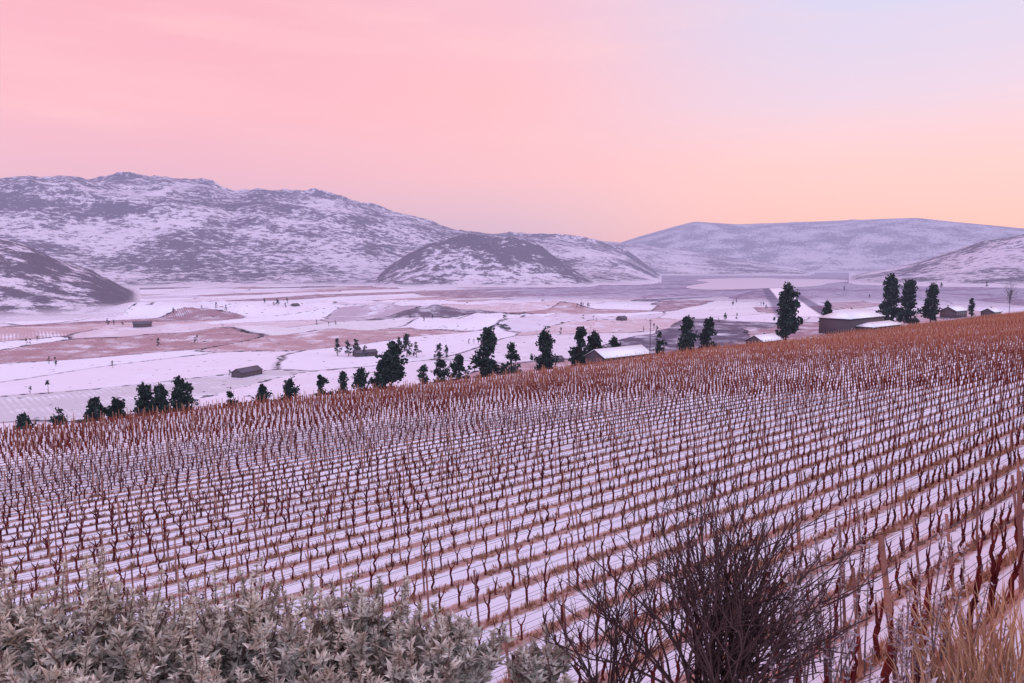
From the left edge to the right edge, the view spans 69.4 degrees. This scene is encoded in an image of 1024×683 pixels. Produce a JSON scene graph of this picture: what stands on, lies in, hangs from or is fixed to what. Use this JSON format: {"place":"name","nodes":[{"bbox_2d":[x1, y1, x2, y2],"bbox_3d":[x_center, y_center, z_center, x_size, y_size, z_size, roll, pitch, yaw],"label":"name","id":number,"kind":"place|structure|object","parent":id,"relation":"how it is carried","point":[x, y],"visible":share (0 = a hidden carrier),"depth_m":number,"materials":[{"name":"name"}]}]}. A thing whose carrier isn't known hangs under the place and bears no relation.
{"place":"outdoors","nodes":[
{"label":"outdoors","id":0,"kind":"place"},
{"bbox_2d":[0,172,1023,682],"bbox_3d":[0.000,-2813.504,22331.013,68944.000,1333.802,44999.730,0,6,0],"label":"terrain","id":1,"kind":"structure","parent":0,"point":[212,262],"depth_m":780.32,"materials":[{"name":"white snow"}]},
{"bbox_2d":[0,563,59,633],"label":"sage brush","id":2,"kind":"object","parent":1,"relation":"on","point":[52,588],"visible":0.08,"depth_m":3.11,"materials":[{"name":"grey plant"}]},
{"bbox_2d":[13,578,82,663],"bbox_3d":[-2.155,1.346,3.178,0.661,0.659,0.591,0,6,0],"label":"sage brush","id":3,"kind":"object","parent":1,"relation":"on","point":[24,593],"visible":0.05,"depth_m":3.31,"materials":[{"name":"grey plant"}]},
{"bbox_2d":[5,639,139,682],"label":"sage brush","id":4,"kind":"object","parent":1,"relation":"on","point":[54,673],"visible":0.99,"depth_m":2.48,"materials":[{"name":"grey plant"}]},
{"bbox_2d":[0,566,155,682],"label":"sage brush","id":5,"kind":"object","parent":1,"relation":"on","point":[16,649],"visible":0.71,"depth_m":2.71,"materials":[{"name":"grey plant"}]},
{"bbox_2d":[2,545,200,682],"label":"sage brush","id":6,"kind":"object","parent":1,"relation":"on","point":[127,620],"visible":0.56,"depth_m":2.87,"materials":[{"name":"grey plant"}]},
{"bbox_2d":[42,578,206,650],"bbox_3d":[-1.585,1.375,3.214,0.802,0.638,0.523,-5,8,-42],"label":"sage brush","id":7,"kind":"object","parent":1,"relation":"on","point":[164,611],"visible":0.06,"depth_m":3.29,"materials":[{"name":"grey plant"}]},
{"bbox_2d":[72,567,239,682],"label":"sage brush","id":8,"kind":"object","parent":1,"relation":"on","point":[180,661],"visible":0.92,"depth_m":2.68,"materials":[{"name":"grey plant"}]},
{"bbox_2d":[194,652,251,682],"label":"sage brush","id":9,"kind":"object","parent":1,"relation":"on","point":[212,677],"visible":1,"depth_m":2.48,"materials":[{"name":"grey plant"}]},
{"bbox_2d":[175,556,344,682],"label":"sage brush","id":10,"kind":"object","parent":1,"relation":"on","point":[238,654],"visible":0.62,"depth_m":2.83,"materials":[{"name":"grey plant"}]},
{"bbox_2d":[224,590,314,682],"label":"sage brush","id":11,"kind":"object","parent":1,"relation":"on","point":[302,621],"visible":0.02,"depth_m":3.18,"materials":[{"name":"grey plant"}]},
{"bbox_2d":[242,586,358,682],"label":"sage brush","id":12,"kind":"object","parent":1,"relation":"on","point":[302,656],"visible":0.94,"depth_m":2.69,"materials":[{"name":"grey plant"}]},
{"bbox_2d":[304,653,388,682],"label":"sage brush","id":13,"kind":"object","parent":1,"relation":"on","point":[344,671],"visible":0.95,"depth_m":2.55,"materials":[{"name":"grey plant"}]},
{"bbox_2d":[285,569,411,682],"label":"sage brush","id":14,"kind":"object","parent":1,"relation":"on","point":[357,638],"visible":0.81,"depth_m":2.90,"materials":[{"name":"grey plant"}]},
{"bbox_2d":[132,303,626,377],"bbox_3d":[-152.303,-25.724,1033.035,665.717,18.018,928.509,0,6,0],"label":"farm buildings","id":15,"kind":"structure","parent":1,"relation":"on","point":[243,372],"depth_m":706.58,"materials":[{"name":"grey"}]},
{"bbox_2d":[368,599,429,681],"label":"sage brush","id":16,"kind":"object","parent":1,"relation":"on","point":[395,603],"visible":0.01,"depth_m":3.25,"materials":[{"name":"grey plant"}]},
{"bbox_2d":[369,599,478,682],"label":"sage brush","id":17,"kind":"object","parent":1,"relation":"on","point":[434,642],"visible":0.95,"depth_m":2.79,"materials":[{"name":"grey plant"}]},
{"bbox_2d":[425,608,517,682],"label":"sage brush","id":18,"kind":"object","parent":1,"relation":"on","point":[481,668],"visible":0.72,"depth_m":2.91,"materials":[{"name":"grey plant"}]},
{"bbox_2d":[15,273,975,429],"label":"trees","id":19,"kind":"object","parent":1,"relation":"on","point":[389,367],"visible":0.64,"depth_m":279.45,"materials":[{"name":"green plant"}]},
{"bbox_2d":[0,312,1023,682],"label":"vines","id":20,"kind":"object","parent":1,"relation":"on","point":[748,352],"visible":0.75,"depth_m":75.61,"materials":[{"name":"brown plant"}]},
{"bbox_2d":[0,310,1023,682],"bbox_3d":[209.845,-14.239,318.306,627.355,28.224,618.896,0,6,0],"label":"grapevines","id":21,"kind":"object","parent":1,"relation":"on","point":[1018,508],"visible":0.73,"depth_m":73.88,"materials":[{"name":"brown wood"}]},
{"bbox_2d":[0,381,1023,682],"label":"trellis wires","id":22,"kind":"object","parent":1,"relation":"on","point":[254,445],"visible":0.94,"depth_m":54.35,"materials":[{"name":"grey metal"}]},
{"bbox_2d":[0,422,1023,682],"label":"grass tufts","id":23,"kind":"object","parent":1,"relation":"on","point":[1012,554],"visible":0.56,"depth_m":40.96,"materials":[{"name":"brown plant"}]},
{"bbox_2d":[25,282,1012,393],"bbox_3d":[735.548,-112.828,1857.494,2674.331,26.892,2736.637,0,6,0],"label":"valley trees","id":24,"kind":"object","parent":1,"relation":"on","point":[438,348],"visible":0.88,"depth_m":711.04,"materials":[{"name":"green plant"}]},
{"bbox_2d":[503,624,601,682],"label":"sage brush","id":25,"kind":"object","parent":1,"relation":"on","point":[530,666],"visible":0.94,"depth_m":3.02,"materials":[{"name":"grey plant"}]},
{"bbox_2d":[506,532,703,682],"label":"twig shrub","id":26,"kind":"object","parent":1,"relation":"on","point":[614,655],"visible":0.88,"depth_m":2.97,"materials":[{"name":"brown plant"}]},
{"bbox_2d":[527,440,912,682],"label":"twig shrub","id":27,"kind":"object","parent":1,"relation":"on","point":[742,649],"visible":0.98,"depth_m":2.79,"materials":[{"name":"brown plant"}]},
{"bbox_2d":[583,305,1002,363],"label":"buildings","id":28,"kind":"structure","parent":1,"relation":"on","point":[852,319],"depth_m":360.14,"materials":[{"name":"grey"}]},
{"bbox_2d":[677,549,937,682],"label":"weed stalks","id":29,"kind":"object","parent":1,"relation":"on","point":[878,678],"visible":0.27,"depth_m":2.90,"materials":[{"name":"red plant"}]},
{"bbox_2d":[753,504,1023,682],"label":"weed stalks","id":30,"kind":"object","parent":1,"relation":"on","point":[851,631],"visible":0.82,"depth_m":2.92,"materials":[{"name":"red plant"}]},
{"bbox_2d":[803,577,1023,682],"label":"weed stalks","id":31,"kind":"object","parent":1,"relation":"on","point":[917,665],"visible":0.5,"depth_m":3.01,"materials":[{"name":"red plant"}]},
{"bbox_2d":[858,535,1023,682],"bbox_3d":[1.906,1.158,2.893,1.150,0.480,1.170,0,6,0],"label":"bunch grass","id":32,"kind":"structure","parent":1,"relation":"on","point":[1001,659],"depth_m":2.93,"materials":[{"name":"brown plant"}]},
{"bbox_2d":[885,563,998,682],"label":"weed stalks","id":33,"kind":"object","parent":1,"relation":"on","point":[911,600],"visible":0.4,"depth_m":3.49,"materials":[{"name":"red plant"}]},
{"bbox_2d":[1003,283,1016,310],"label":"bare tree","id":34,"kind":"object","parent":1,"relation":"on","point":[1010,298],"visible":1,"depth_m":512.77,"materials":[{"name":"plant"}]},
{"bbox_2d":[0,0,1023,242],"label":"sky","id":35,"kind":"structure","parent":0,"point":[620,121],"materials":[{"name":"pink"}]},
{"bbox_2d":[686,278,846,289],"bbox_3d":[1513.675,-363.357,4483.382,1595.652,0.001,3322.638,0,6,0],"label":"lake water","id":36,"kind":"structure","parent":0,"point":[734,283],"depth_m":3945.73,"materials":[{"name":"purple liquid"}]}
]}

